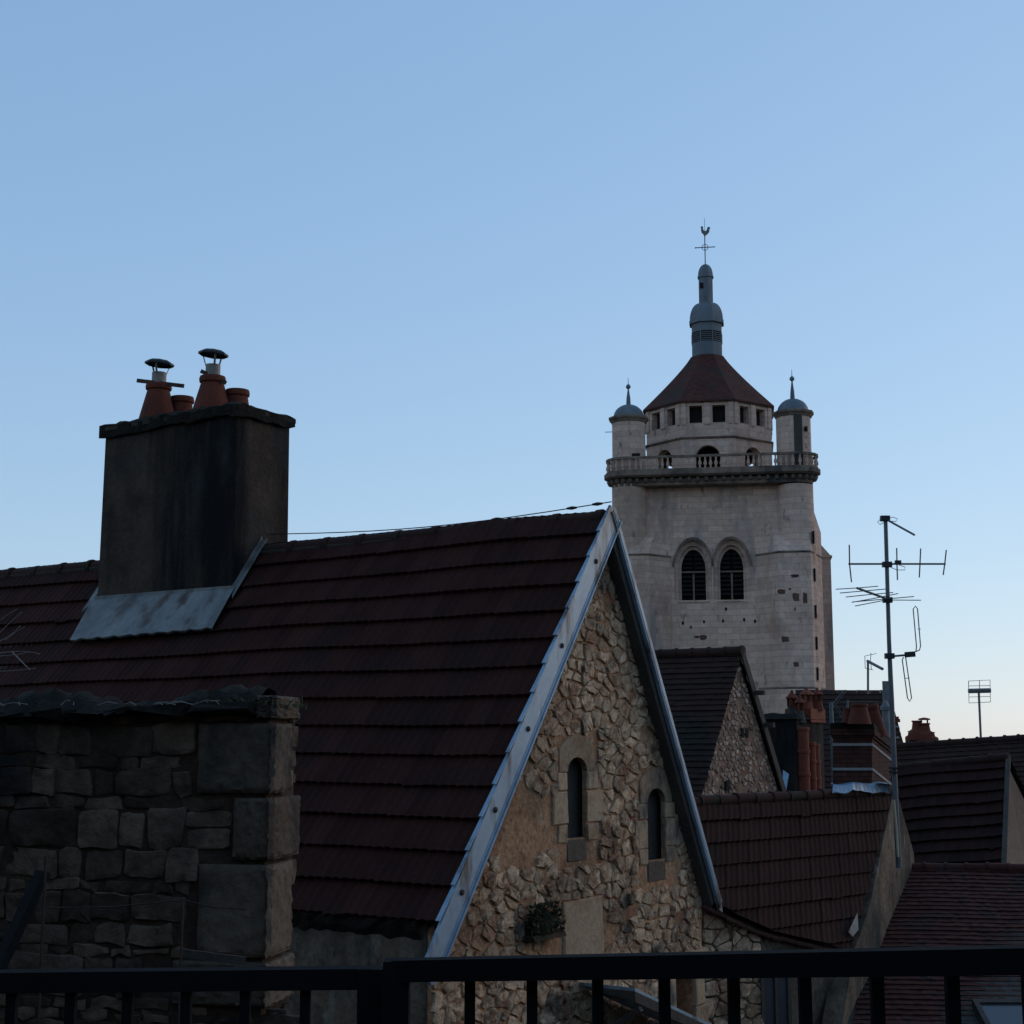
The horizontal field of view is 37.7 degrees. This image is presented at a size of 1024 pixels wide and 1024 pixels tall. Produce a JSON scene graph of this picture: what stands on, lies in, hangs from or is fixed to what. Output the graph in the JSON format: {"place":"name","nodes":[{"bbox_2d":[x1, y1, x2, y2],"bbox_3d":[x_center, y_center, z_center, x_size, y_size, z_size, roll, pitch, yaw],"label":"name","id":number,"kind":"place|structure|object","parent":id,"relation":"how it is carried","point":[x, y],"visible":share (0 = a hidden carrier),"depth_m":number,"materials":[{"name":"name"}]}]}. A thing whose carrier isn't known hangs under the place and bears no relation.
{"place":"outdoors","nodes":[
{"label":"outdoors","id":0,"kind":"place"},
{"bbox_2d":[0,870,49,968],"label":"handrail","id":1,"kind":"object","parent":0,"point":[20,919],"visible":1,"depth_m":8.58,"materials":[{"name":"black metal"}]},
{"bbox_2d":[37,856,245,1023],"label":"iron frame","id":2,"kind":"object","parent":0,"point":[212,956],"visible":1,"depth_m":8.46,"materials":[{"name":"black metal"}]},
{"bbox_2d":[0,684,300,1023],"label":"stone wall","id":3,"kind":"structure","parent":0,"point":[120,802],"depth_m":9.27,"materials":[{"name":"grey stone"}]},
{"bbox_2d":[0,609,38,671],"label":"tv aerial","id":4,"kind":"object","parent":3,"relation":"on","point":[7,637],"visible":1,"depth_m":9.72,"materials":[{"name":"grey metal"}]},
{"bbox_2d":[0,700,219,705],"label":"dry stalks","id":5,"kind":"object","parent":3,"relation":"on","point":[133,703],"visible":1,"depth_m":9.30,"materials":[{"name":"brown plant"}]},
{"bbox_2d":[189,694,306,708],"bbox_3d":[-1.656,1.189,9.486,0.757,0.108,0.598,0,-9,0],"label":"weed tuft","id":6,"kind":"object","parent":3,"relation":"on","point":[236,698],"visible":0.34,"depth_m":9.30,"materials":[{"name":"green plant"}]},
{"bbox_2d":[0,965,382,1023],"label":"railing","id":7,"kind":"object","parent":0,"point":[365,982],"visible":0.95,"depth_m":3.13,"materials":[{"name":"metal"}]},
{"bbox_2d":[0,0,1023,741],"label":"sky","id":8,"kind":"structure","parent":0,"point":[445,241],"materials":[{"name":"blue"}]},
{"bbox_2d":[382,945,1023,1023],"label":"railing","id":9,"kind":"object","parent":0,"point":[950,964],"visible":1,"depth_m":2.72,"materials":[{"name":"metal"}]},
{"bbox_2d":[604,218,834,713],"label":"church tower","id":10,"kind":"structure","parent":0,"point":[722,540],"depth_m":114.63,"materials":[{"name":"stone"}]},
{"bbox_2d":[682,552,705,599],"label":"belfry window","id":11,"kind":"structure","parent":10,"relation":"in","point":[693,564],"depth_m":115.81,"materials":[{"name":"black glass"}]},
{"bbox_2d":[720,551,743,599],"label":"belfry window","id":12,"kind":"structure","parent":10,"relation":"in","point":[731,567],"depth_m":115.37,"materials":[{"name":"black glass"}]},
{"bbox_2d":[654,645,786,795],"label":"rubble house","id":13,"kind":"structure","parent":0,"point":[720,724],"depth_m":31.77,"materials":[{"name":"tile"}]},
{"bbox_2d":[764,687,833,813],"bbox_3d":[6.177,8.223,34.953,3.778,8.245,2.391,-6,-10,34],"label":"sooty chimney","id":14,"kind":"object","parent":13,"relation":"on","point":[796,733],"visible":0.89,"depth_m":34.84,"materials":[{"name":"brick"}]},
{"bbox_2d":[833,690,872,717],"bbox_3d":[7.491,4.232,32.591,1.043,0.743,0.333,0,-9,0],"label":"tv aerial","id":15,"kind":"object","parent":13,"relation":"attached to","point":[847,704],"visible":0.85,"depth_m":32.73,"materials":[{"name":"metal"}]},
{"bbox_2d":[795,690,902,834],"bbox_3d":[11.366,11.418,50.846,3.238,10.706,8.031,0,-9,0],"label":"chimney","id":16,"kind":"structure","parent":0,"point":[874,696],"depth_m":51.13,"materials":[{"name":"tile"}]},
{"bbox_2d":[864,653,883,693],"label":"tv aerial","id":17,"kind":"object","parent":16,"relation":"on","point":[874,664],"visible":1,"depth_m":49.68,"materials":[{"name":"metal"}]},
{"bbox_2d":[880,681,889,736],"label":"vent pipe","id":18,"kind":"object","parent":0,"point":[884,707],"visible":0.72,"depth_m":41.58,"materials":[{"name":"metal"}]},
{"bbox_2d":[889,717,899,763],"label":"back chimney","id":19,"kind":"object","parent":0,"point":[897,719],"visible":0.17,"depth_m":43.53,"materials":[{"name":"brick"}]},
{"bbox_2d":[891,753,1023,863],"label":"slope roof house","id":20,"kind":"structure","parent":0,"point":[969,809],"depth_m":30.87,"materials":[{"name":"brown tile"}]},
{"bbox_2d":[897,734,1023,859],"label":"long roof house","id":21,"kind":"structure","parent":0,"point":[936,749],"depth_m":45.25,"materials":[{"name":"tile"}]},
{"bbox_2d":[905,717,938,741],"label":"pot chimney","id":22,"kind":"object","parent":21,"relation":"on","point":[919,731],"visible":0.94,"depth_m":46.28,"materials":[{"name":"ceramic"}]},
{"bbox_2d":[968,680,990,737],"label":"tv aerial","id":23,"kind":"object","parent":21,"relation":"on","point":[979,690],"visible":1,"depth_m":45.64,"materials":[{"name":"metal"}]},
{"label":"ground","id":24,"kind":"structure","parent":0,"visible":0},
{"bbox_2d":[0,348,722,1023],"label":"gable house","id":25,"kind":"structure","parent":24,"relation":"on","point":[488,750],"depth_m":17.59,"materials":[{"name":"brown tile"}]},
{"bbox_2d":[269,501,611,534],"bbox_3d":[-1.102,0.132,19.232,5.583,0.151,0.041,-6,-11,35],"label":"cable","id":26,"kind":"object","parent":25,"relation":"attached to","point":[575,507],"visible":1,"depth_m":18.76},
{"bbox_2d":[522,899,566,941],"bbox_3d":[0.331,4.317,15.880,0.238,0.385,0.669,-6,-10,34],"label":"plant","id":27,"kind":"object","parent":25,"relation":"attached to","point":[541,924],"visible":1,"depth_m":15.79,"materials":[{"name":"green plant"}]},
{"bbox_2d":[694,785,913,1023],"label":"tiled house","id":28,"kind":"structure","parent":24,"relation":"on","point":[791,871],"depth_m":22.67,"materials":[{"name":"brown tile"}]},
{"bbox_2d":[759,978,791,1023],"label":"window","id":29,"kind":"structure","parent":28,"relation":"in","point":[776,997],"depth_m":21.68,"materials":[{"name":"glass"}]},
{"bbox_2d":[830,703,891,793],"bbox_3d":[5.968,4.176,25.689,0.976,1.788,2.759,-3,-9,17],"label":"brick chimney","id":30,"kind":"object","parent":28,"relation":"on","point":[861,744],"visible":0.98,"depth_m":25.42,"materials":[{"name":"brick"}]},
{"bbox_2d":[847,862,1023,1023],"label":"red roof house","id":31,"kind":"structure","parent":24,"relation":"on","point":[958,904],"depth_m":24.67,"materials":[{"name":"tile"}]},
{"bbox_2d":[836,515,946,867],"bbox_3d":[6.285,2.893,24.596,2.040,5.791,0.917,0,-9,0],"label":"antenna mast","id":32,"kind":"object","parent":31,"relation":"on","point":[887,599],"visible":1,"depth_m":24.87,"materials":[{"name":"metal"}]}
]}

